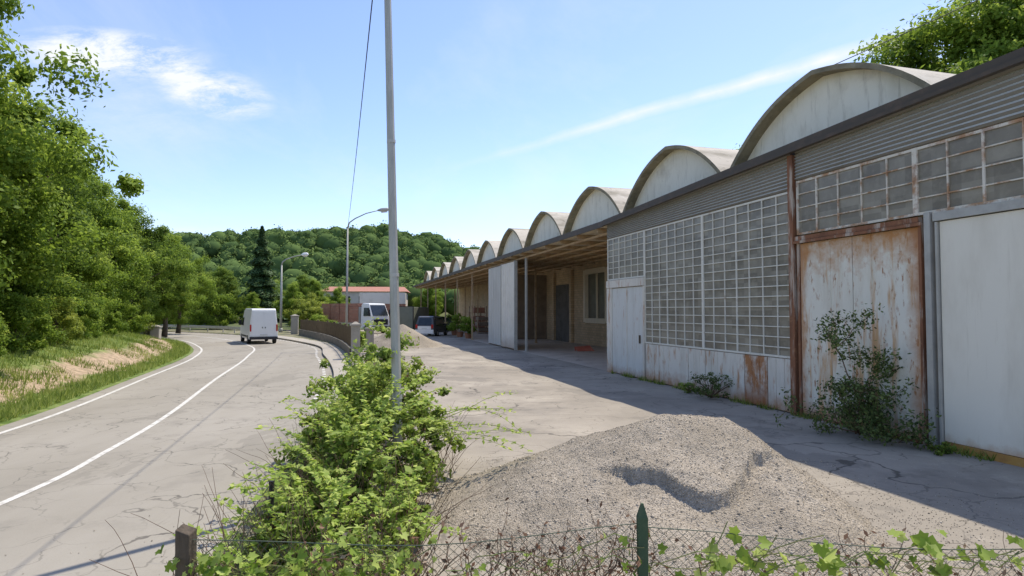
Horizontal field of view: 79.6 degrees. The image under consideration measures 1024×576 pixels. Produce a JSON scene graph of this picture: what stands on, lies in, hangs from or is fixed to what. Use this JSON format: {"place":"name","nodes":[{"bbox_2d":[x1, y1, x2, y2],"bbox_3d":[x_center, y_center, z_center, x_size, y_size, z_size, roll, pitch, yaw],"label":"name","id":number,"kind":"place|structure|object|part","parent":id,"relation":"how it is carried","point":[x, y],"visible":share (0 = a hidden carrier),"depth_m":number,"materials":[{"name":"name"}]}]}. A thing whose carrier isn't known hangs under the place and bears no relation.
{"place":"outdoors","nodes":[
{"label":"outdoors","id":0,"kind":"place"},
{"bbox_2d":[0,334,193,425],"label":"embankment","id":1,"kind":"structure","parent":0,"point":[102,356],"depth_m":22.41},
{"bbox_2d":[0,311,14,357],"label":"roadside bush","id":2,"kind":"object","parent":1,"relation":"on","point":[3,328],"visible":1,"depth_m":18.83,"materials":[{"name":"green plant"}]},
{"bbox_2d":[0,290,69,353],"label":"roadside bush","id":3,"kind":"object","parent":1,"relation":"on","point":[20,312],"visible":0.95,"depth_m":21.84,"materials":[{"name":"green plant"}]},
{"bbox_2d":[0,259,88,339],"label":"roadside bush","id":4,"kind":"object","parent":1,"relation":"on","point":[32,286],"visible":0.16,"depth_m":26.06,"materials":[{"name":"green plant"}]},
{"bbox_2d":[18,296,86,345],"bbox_3d":[-19.407,1.570,25.950,2.434,2.510,2.802,2,-3,-41],"label":"roadside bush","id":5,"kind":"object","parent":1,"relation":"on","point":[69,321],"visible":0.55,"depth_m":25.82,"materials":[{"name":"green plant"}]},
{"bbox_2d":[0,24,111,307],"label":"broadleaf tree","id":6,"kind":"object","parent":1,"relation":"on","point":[24,236],"visible":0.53,"depth_m":21.80,"materials":[{"name":"green plant"}]},
{"bbox_2d":[0,103,112,332],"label":"broadleaf tree","id":7,"kind":"object","parent":1,"relation":"on","point":[62,286],"visible":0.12,"depth_m":26.49,"materials":[{"name":"green plant"}]},
{"bbox_2d":[0,0,146,298],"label":"broadleaf tree","id":8,"kind":"object","parent":1,"relation":"on","point":[14,155],"visible":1,"depth_m":18.48,"materials":[{"name":"green plant"}]},
{"bbox_2d":[58,296,107,338],"bbox_3d":[-21.488,1.666,29.962,3.406,2.644,2.725,-1,-2,28],"label":"roadside bush","id":9,"kind":"object","parent":1,"relation":"on","point":[89,315],"visible":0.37,"depth_m":29.80,"materials":[{"name":"green plant"}]},
{"bbox_2d":[31,132,144,321],"bbox_3d":[-23.306,-2.513,32.288,7.515,11.158,7.485,1,-2,-22],"label":"broadleaf tree","id":10,"kind":"object","parent":1,"relation":"on","point":[94,274],"visible":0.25,"depth_m":32.00,"materials":[{"name":"green plant"}]},
{"bbox_2d":[0,329,191,421],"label":"grass","id":11,"kind":"structure","parent":1,"relation":"on","point":[16,409],"depth_m":21.01,"materials":[{"name":"green plant"}]},
{"bbox_2d":[88,295,129,334],"bbox_3d":[-23.048,1.749,34.192,2.907,2.820,3.633,0,-2,-2],"label":"roadside bush","id":12,"kind":"object","parent":1,"relation":"on","point":[110,317],"visible":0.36,"depth_m":34.68,"materials":[{"name":"green plant"}]},
{"bbox_2d":[83,178,161,327],"bbox_3d":[-25.839,-1.800,38.367,6.919,10.143,6.996,1,-2,-30],"label":"broadleaf tree","id":13,"kind":"object","parent":1,"relation":"on","point":[139,264],"visible":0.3,"depth_m":38.87,"materials":[{"name":"green plant"}]},
{"bbox_2d":[112,283,137,321],"bbox_3d":[-29.712,1.224,43.532,5.087,4.935,6.358,0,-2,-5],"label":"roadside bush","id":14,"kind":"object","parent":1,"relation":"on","point":[120,298],"visible":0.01,"depth_m":44.93,"materials":[{"name":"green plant"}]},
{"bbox_2d":[106,299,153,332],"bbox_3d":[-25.446,1.970,40.220,3.633,2.820,2.907,1,-2,-32],"label":"roadside bush","id":15,"kind":"object","parent":1,"relation":"on","point":[137,322],"visible":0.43,"depth_m":39.99,"materials":[{"name":"green plant"}]},
{"bbox_2d":[115,312,154,333],"bbox_3d":[-28.759,2.642,46.226,2.955,3.048,3.402,-1,-2,17],"label":"roadside bush","id":16,"kind":"object","parent":1,"relation":"on","point":[150,325],"visible":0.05,"depth_m":46.66,"materials":[{"name":"green plant"}]},
{"bbox_2d":[139,307,159,325],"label":"roadside bush","id":17,"kind":"object","parent":1,"relation":"on","point":[156,323],"visible":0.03,"depth_m":55.35,"materials":[{"name":"green plant"}]},
{"bbox_2d":[110,203,197,331],"bbox_3d":[-28.489,-1.156,47.011,7.934,10.719,8.867,2,-3,-37],"label":"broadleaf tree","id":18,"kind":"object","parent":1,"relation":"on","point":[147,299],"visible":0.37,"depth_m":46.68,"materials":[{"name":"green plant"}]},
{"bbox_2d":[149,325,162,338],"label":"gate pillar","id":19,"kind":"structure","parent":1,"relation":"on","point":[155,332],"depth_m":47.13,"materials":[{"name":"concrete"}]},
{"bbox_2d":[136,225,206,336],"bbox_3d":[-31.947,-0.642,56.870,6.963,10.379,6.991,2,-3,-44],"label":"broadleaf tree","id":20,"kind":"object","parent":1,"relation":"on","point":[169,298],"visible":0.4,"depth_m":56.70,"materials":[{"name":"green plant"}]},
{"bbox_2d":[159,242,218,332],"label":"broadleaf tree","id":21,"kind":"object","parent":1,"relation":"on","point":[202,279],"visible":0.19,"depth_m":66.02,"materials":[{"name":"green plant"}]},
{"bbox_2d":[0,332,333,575],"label":"road","id":22,"kind":"structure","parent":0,"point":[157,468],"depth_m":10.46,"materials":[{"name":"grey asphalt"}]},
{"bbox_2d":[0,332,325,504],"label":"road marking","id":23,"kind":"object","parent":22,"relation":"on","point":[86,462],"visible":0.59,"depth_m":13.82,"materials":[{"name":"paint"}]},
{"bbox_2d":[239,309,277,343],"bbox_3d":[-19.977,2.950,48.385,2.480,2.650,5.990,1,-2,-30],"label":"delivery van","id":24,"kind":"object","parent":22,"relation":"on","point":[258,324],"visible":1,"depth_m":46.00,"materials":[{"name":"white paint"}]},
{"bbox_3d":[-18.918,2.662,45.707,0.826,1.870,0.185,1,-2,-30],"label":"rear door","id":25,"kind":"part","parent":24,"relation":"part of","materials":[{"name":"white paint"}]},
{"bbox_3d":[-18.178,2.677,46.133,0.826,1.870,0.185,1,-2,-30],"label":"rear door","id":26,"kind":"part","parent":24,"relation":"part of","materials":[{"name":"white paint"}]},
{"bbox_2d":[15,325,389,504],"bbox_3d":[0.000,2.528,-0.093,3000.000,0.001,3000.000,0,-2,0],"label":"ground","id":27,"kind":"structure","parent":0,"point":[285,327],"depth_m":86.56,"materials":[{"name":"soil"}]},
{"bbox_2d":[138,327,149,335],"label":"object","id":28,"kind":"structure","parent":27,"relation":"on","point":[145,332],"depth_m":47.43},
{"bbox_2d":[161,304,199,328],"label":"rounded bush","id":29,"kind":"object","parent":27,"relation":"on","point":[170,323],"visible":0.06,"depth_m":80.96,"materials":[{"name":"green plant"}]},
{"bbox_2d":[188,261,213,318],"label":"broadleaf tree","id":30,"kind":"object","parent":27,"relation":"on","point":[202,268],"visible":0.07,"depth_m":89.81,"materials":[{"name":"green plant"}]},
{"bbox_2d":[197,266,245,325],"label":"broadleaf tree","id":31,"kind":"object","parent":27,"relation":"on","point":[223,285],"visible":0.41,"depth_m":83.87,"materials":[{"name":"green plant"}]},
{"bbox_2d":[231,225,287,319],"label":"spruce tree","id":32,"kind":"object","parent":27,"relation":"on","point":[260,281],"visible":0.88,"depth_m":83.41,"materials":[{"name":"green plant"}]},
{"bbox_2d":[245,271,285,315],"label":"broadleaf tree","id":33,"kind":"object","parent":27,"relation":"on","point":[276,298],"visible":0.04,"depth_m":90.63,"materials":[{"name":"green plant"}]},
{"bbox_2d":[272,281,304,327],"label":"broadleaf tree","id":34,"kind":"object","parent":27,"relation":"on","point":[291,294],"visible":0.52,"depth_m":79.36,"materials":[{"name":"green plant"}]},
{"bbox_2d":[283,275,310,309],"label":"broadleaf tree","id":35,"kind":"object","parent":27,"relation":"on","point":[302,280],"visible":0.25,"depth_m":97.75,"materials":[{"name":"green plant"}]},
{"bbox_2d":[300,278,330,303],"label":"broadleaf tree","id":36,"kind":"object","parent":27,"relation":"on","point":[315,286],"visible":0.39,"depth_m":91.46,"materials":[{"name":"green plant"}]},
{"bbox_2d":[326,286,350,303],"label":"broadleaf tree","id":37,"kind":"object","parent":27,"relation":"on","point":[338,297],"visible":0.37,"depth_m":89.50,"materials":[{"name":"green plant"}]},
{"bbox_2d":[321,287,409,325],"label":"distant building","id":38,"kind":"structure","parent":27,"relation":"on","point":[353,294],"depth_m":100.32,"materials":[{"name":"tile"}]},
{"bbox_2d":[359,293,405,322],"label":"box trailer","id":39,"kind":"object","parent":27,"relation":"on","point":[382,298],"visible":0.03,"depth_m":82.74,"materials":[{"name":"white metal"}]},
{"bbox_2d":[411,288,443,315],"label":"broadleaf tree","id":40,"kind":"object","parent":27,"relation":"on","point":[439,301],"visible":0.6,"depth_m":104.01,"materials":[{"name":"green plant"}]},
{"bbox_2d":[161,329,383,575],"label":"verge","id":41,"kind":"structure","parent":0,"point":[237,332],"depth_m":58.01,"materials":[{"name":"grey concrete"}]},
{"bbox_2d":[159,324,239,332],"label":"guardrail","id":42,"kind":"object","parent":41,"relation":"on","point":[211,327],"visible":0.44,"depth_m":70.63,"materials":[{"name":"metal"}]},
{"bbox_2d":[184,292,240,329],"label":"rounded bush","id":43,"kind":"object","parent":41,"relation":"on","point":[214,305],"visible":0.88,"depth_m":78.12,"materials":[{"name":"green plant"}]},
{"bbox_2d":[238,291,265,318],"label":"broadleaf tree","id":44,"kind":"object","parent":41,"relation":"on","point":[252,300],"visible":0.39,"depth_m":77.70,"materials":[{"name":"green plant"}]},
{"bbox_2d":[197,430,325,575],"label":"roadside fence","id":45,"kind":"object","parent":41,"relation":"on","point":[271,489],"visible":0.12,"depth_m":5.75,"materials":[{"name":"grey metal"}]},
{"bbox_2d":[279,253,308,331],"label":"street lamp","id":46,"kind":"object","parent":41,"relation":"on","point":[280,324],"visible":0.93,"depth_m":69.93,"materials":[{"name":"grey metal"}]},
{"bbox_2d":[291,314,298,333],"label":"gate pillar","id":47,"kind":"structure","parent":41,"relation":"on","point":[294,323],"depth_m":63.58,"materials":[{"name":"concrete"}]},
{"bbox_2d":[299,319,350,357],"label":"boundary wall","id":48,"kind":"structure","parent":41,"relation":"on","point":[338,335],"depth_m":47.08,"materials":[{"name":"wood"}]},
{"bbox_2d":[350,322,361,357],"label":"gate pillar","id":49,"kind":"structure","parent":41,"relation":"on","point":[355,330],"depth_m":30.22,"materials":[{"name":"concrete"}]},
{"bbox_2d":[248,339,996,570],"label":"weeds","id":50,"kind":"object","parent":41,"relation":"on","point":[743,402],"visible":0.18,"depth_m":14.35,"materials":[{"name":"green plant"}]},
{"bbox_2d":[239,334,350,410],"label":"pavement","id":51,"kind":"structure","parent":0,"point":[333,355],"depth_m":33.91,"materials":[{"name":"concrete"}]},
{"bbox_2d":[184,258,452,324],"bbox_3d":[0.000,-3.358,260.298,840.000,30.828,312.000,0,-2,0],"label":"hill","id":52,"kind":"structure","parent":0,"point":[442,315],"depth_m":114.77,"materials":[{"name":"green plant"}]},
{"bbox_2d":[141,222,480,319],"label":"forest","id":53,"kind":"object","parent":52,"relation":"on","point":[323,262],"visible":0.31,"depth_m":162.37,"materials":[{"name":"green plant"}]},
{"bbox_2d":[365,326,373,352],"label":"gate pillar","id":54,"kind":"structure","parent":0,"point":[369,337],"depth_m":35.70,"materials":[{"name":"concrete"}]},
{"bbox_2d":[0,0,980,247],"label":"sky","id":55,"kind":"structure","parent":0,"point":[237,115],"materials":[{"name":"blue"}]},
{"bbox_2d":[285,330,1023,575],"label":"yard pavement","id":56,"kind":"structure","parent":0,"point":[551,402],"depth_m":11.63,"materials":[{"name":"concrete"}]},
{"bbox_2d":[282,292,328,327],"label":"rounded bush","id":57,"kind":"object","parent":56,"relation":"on","point":[311,301],"visible":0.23,"depth_m":76.77,"materials":[{"name":"green plant"}]},
{"bbox_2d":[289,302,327,332],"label":"rounded bush","id":58,"kind":"object","parent":56,"relation":"on","point":[305,312],"visible":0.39,"depth_m":69.50,"materials":[{"name":"green plant"}]},
{"bbox_2d":[89,317,532,575],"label":"hedge bush","id":59,"kind":"object","parent":56,"relation":"on","point":[359,413],"visible":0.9,"depth_m":7.08,"materials":[{"name":"green plant"}]},
{"bbox_2d":[309,313,328,321],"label":"rounded bush","id":60,"kind":"object","parent":56,"relation":"on","point":[314,317],"visible":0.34,"depth_m":63.16,"materials":[{"name":"green plant"}]},
{"bbox_2d":[320,303,389,332],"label":"lorry","id":61,"kind":"object","parent":56,"relation":"on","point":[362,313],"visible":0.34,"depth_m":67.93,"materials":[{"name":"white paint"}]},
{"bbox_2d":[363,308,368,315],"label":"side window","id":62,"kind":"structure","parent":61,"relation":"in","point":[365,313],"depth_m":66.81,"materials":[{"name":"black glass"}]},
{"bbox_2d":[360,331,365,347],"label":"rounded bush","id":63,"kind":"object","parent":56,"relation":"on","point":[362,333],"visible":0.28,"depth_m":39.18,"materials":[{"name":"green plant"}]},
{"bbox_2d":[345,208,387,325],"bbox_3d":[-9.440,-0.603,40.049,2.880,9.340,0.260,0,-2,0],"label":"street lamp","id":64,"kind":"object","parent":56,"relation":"on","point":[383,210],"visible":0.73,"depth_m":40.03,"materials":[{"name":"metal"}]},
{"bbox_2d":[384,0,402,474],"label":"utility pole","id":65,"kind":"object","parent":56,"relation":"on","point":[394,287],"visible":0.72,"depth_m":9.10,"materials":[{"name":"metal"}]},
{"bbox_2d":[347,0,372,227],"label":"overhead cable","id":66,"kind":"object","parent":65,"relation":"attached to","point":[362,92],"visible":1,"depth_m":12.99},
{"bbox_2d":[362,324,442,347],"bbox_3d":[-7.700,3.310,42.907,6.800,1.569,6.000,0,-2,0],"label":"gravel heap","id":67,"kind":"object","parent":56,"relation":"on","point":[385,342],"visible":0.5,"depth_m":41.81,"materials":[{"name":"beige gravel"}]},
{"bbox_2d":[390,306,428,329],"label":"tarp container","id":68,"kind":"object","parent":56,"relation":"on","point":[409,315],"visible":0.36,"depth_m":70.95,"materials":[{"name":"black plastic"}]},
{"bbox_2d":[415,316,449,335],"bbox_3d":[-7.911,3.751,61.360,2.330,2.000,4.590,-1,-2,14],"label":"parked car","id":69,"kind":"object","parent":56,"relation":"on","point":[435,325],"visible":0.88,"depth_m":59.43,"materials":[{"name":"paint"}]},
{"bbox_3d":[-8.397,3.255,59.427,1.400,0.690,0.330,-1,-2,14],"label":"rear window","id":70,"kind":"part","parent":69,"relation":"part of","materials":[{"name":"blue glass"}]},
{"bbox_3d":[-7.131,3.328,60.866,0.190,0.770,2.800,-1,-2,14],"label":"side window","id":71,"kind":"part","parent":69,"relation":"part of","materials":[{"name":"black glass"}]},
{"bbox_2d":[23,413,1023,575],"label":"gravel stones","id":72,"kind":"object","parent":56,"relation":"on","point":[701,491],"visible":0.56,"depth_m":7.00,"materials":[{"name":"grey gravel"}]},
{"bbox_2d":[175,503,1023,575],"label":"wire fence","id":73,"kind":"object","parent":56,"relation":"on","point":[186,539],"visible":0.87,"depth_m":3.90,"materials":[{"name":"metal"}]},
{"bbox_2d":[155,497,1023,575],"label":"climbing vine","id":74,"kind":"object","parent":73,"relation":"attached to","point":[832,562],"visible":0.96,"depth_m":3.89,"materials":[{"name":"green plant"}]},
{"bbox_2d":[678,382,695,392],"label":"weed clump","id":75,"kind":"object","parent":56,"relation":"on","point":[684,386],"visible":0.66,"depth_m":18.57,"materials":[{"name":"green plant"}]},
{"bbox_2d":[684,371,734,397],"bbox_3d":[5.675,2.738,17.273,1.475,0.720,1.554,0,-2,0],"label":"weed clump","id":76,"kind":"object","parent":56,"relation":"on","point":[708,392],"visible":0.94,"depth_m":17.28,"materials":[{"name":"green plant"}]},
{"bbox_2d":[413,47,1023,467],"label":"warehouse","id":77,"kind":"structure","parent":56,"relation":"on","point":[897,193],"depth_m":14.35,"materials":[{"name":"metal"}]},
{"bbox_2d":[446,312,462,334],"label":"potted shrub","id":78,"kind":"object","parent":77,"relation":"on","point":[449,316],"visible":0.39,"depth_m":61.71,"materials":[{"name":"green plant"}]},
{"bbox_2d":[447,314,465,336],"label":"potted shrub","id":79,"kind":"object","parent":77,"relation":"on","point":[457,321],"visible":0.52,"depth_m":57.61,"materials":[{"name":"green plant"}]},
{"bbox_2d":[459,316,476,338],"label":"potted shrub","id":80,"kind":"object","parent":77,"relation":"on","point":[464,327],"visible":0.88,"depth_m":54.46,"materials":[{"name":"green plant"}]},
{"bbox_2d":[469,306,486,331],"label":"storage rack","id":81,"kind":"object","parent":77,"relation":"on","point":[481,310],"visible":0.46,"depth_m":71.27,"materials":[{"name":"metal"}]},
{"bbox_2d":[473,317,487,333],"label":"storage rack","id":82,"kind":"object","parent":77,"relation":"on","point":[482,329],"visible":0.55,"depth_m":66.48,"materials":[{"name":"metal"}]},
{"bbox_2d":[556,284,568,341],"bbox_3d":[4.150,2.010,49.626,0.090,4.580,3.550,1,-2,-16],"label":"corrugated door","id":83,"kind":"structure","parent":77,"relation":"in","point":[562,291],"depth_m":49.69,"materials":[{"name":"grey metal"}]},
{"bbox_2d":[574,346,593,350],"bbox_3d":[4.424,3.728,37.896,1.150,0.300,0.900,1,-2,-17],"label":"red board","id":84,"kind":"object","parent":77,"relation":"on","point":[583,348],"visible":1,"depth_m":37.85,"materials":[{"name":"red wood"}]},
{"bbox_2d":[583,266,607,323],"bbox_3d":[6.002,0.543,43.470,0.370,3.900,4.200,1,-2,-16],"label":"window","id":85,"kind":"structure","parent":77,"relation":"in","point":[594,279],"depth_m":43.84,"materials":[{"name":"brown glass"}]},
{"bbox_2d":[607,230,643,280],"bbox_3d":[4.386,-1.200,23.756,0.075,1.700,3.180,1,-2,-16],"label":"window","id":86,"kind":"structure","parent":77,"relation":"in","point":[625,253],"depth_m":23.68,"materials":[{"name":"grey glass"}]},
{"bbox_2d":[606,277,646,379],"bbox_3d":[4.352,1.517,23.645,0.140,3.700,3.200,1,-2,-16],"label":"door","id":87,"kind":"structure","parent":77,"relation":"in","point":[626,345],"depth_m":23.48,"materials":[{"name":"white metal"}]},
{"bbox_2d":[644,214,702,348],"bbox_3d":[5.307,-0.128,20.400,0.075,4.090,3.700,1,-2,-16],"label":"window","id":88,"kind":"structure","parent":77,"relation":"in","point":[673,294],"depth_m":20.21,"materials":[{"name":"grey glass"}]},
{"bbox_2d":[702,192,789,358],"bbox_3d":[6.314,-0.261,16.766,0.076,4.090,3.840,1,-2,-16],"label":"window","id":89,"kind":"structure","parent":77,"relation":"in","point":[745,263],"depth_m":16.58,"materials":[{"name":"grey glass"}]},
{"bbox_2d":[796,148,914,234],"bbox_3d":[7.284,-1.966,13.238,0.075,1.300,3.160,1,-2,-16],"label":"window","id":90,"kind":"structure","parent":77,"relation":"in","point":[882,189],"depth_m":13.01,"materials":[{"name":"grey glass"}]},
{"bbox_2d":[797,223,928,444],"bbox_3d":[7.301,0.904,13.058,0.140,4.150,3.270,1,-2,-16],"label":"sliding door","id":91,"kind":"structure","parent":77,"relation":"in","point":[887,268],"depth_m":12.71,"materials":[{"name":"metal"}]},
{"bbox_2d":[836,0,977,63],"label":"overhead cable","id":92,"kind":"object","parent":77,"relation":"on","point":[908,31],"visible":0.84,"depth_m":14.66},
{"bbox_2d":[914,117,1023,215],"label":"window","id":93,"kind":"structure","parent":77,"relation":"in","point":[983,166],"depth_m":10.68,"materials":[{"name":"grey glass"}]},
{"bbox_2d":[923,209,1023,467],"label":"sliding door","id":94,"kind":"structure","parent":77,"relation":"in","point":[974,266],"depth_m":10.53,"materials":[{"name":"metal"}]},
{"bbox_2d":[434,414,1023,575],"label":"gravel heap","id":95,"kind":"object","parent":56,"relation":"on","point":[707,503],"visible":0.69,"depth_m":6.83,"materials":[{"name":"grey gravel"}]},
{"bbox_2d":[773,302,942,451],"bbox_3d":[7.101,1.741,12.071,3.012,2.906,2.904,1,-2,-16],"label":"wild shrub","id":96,"kind":"object","parent":56,"relation":"on","point":[872,412],"visible":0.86,"depth_m":11.98,"materials":[{"name":"green plant"}]},
{"bbox_2d":[927,441,957,455],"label":"weed clump","id":97,"kind":"object","parent":56,"relation":"on","point":[947,449],"visible":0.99,"depth_m":10.64,"materials":[{"name":"green plant"}]},
{"bbox_2d":[897,0,1023,73],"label":"broadleaf tree","id":98,"kind":"object","parent":56,"relation":"on","point":[925,29],"visible":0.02,"depth_m":33.23,"materials":[{"name":"green plant"}]},
{"bbox_2d":[849,20,952,72],"bbox_3d":[23.600,-5.895,38.262,17.101,20.673,15.301,0,-2,13],"label":"broadleaf tree","id":99,"kind":"object","parent":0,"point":[889,52],"visible":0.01,"depth_m":35.96,"materials":[{"name":"green plant"}]},
{"bbox_2d":[912,0,1023,73],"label":"broadleaf tree","id":100,"kind":"object","parent":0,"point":[996,15],"visible":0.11,"depth_m":32.17,"materials":[{"name":"green plant"}]}
]}

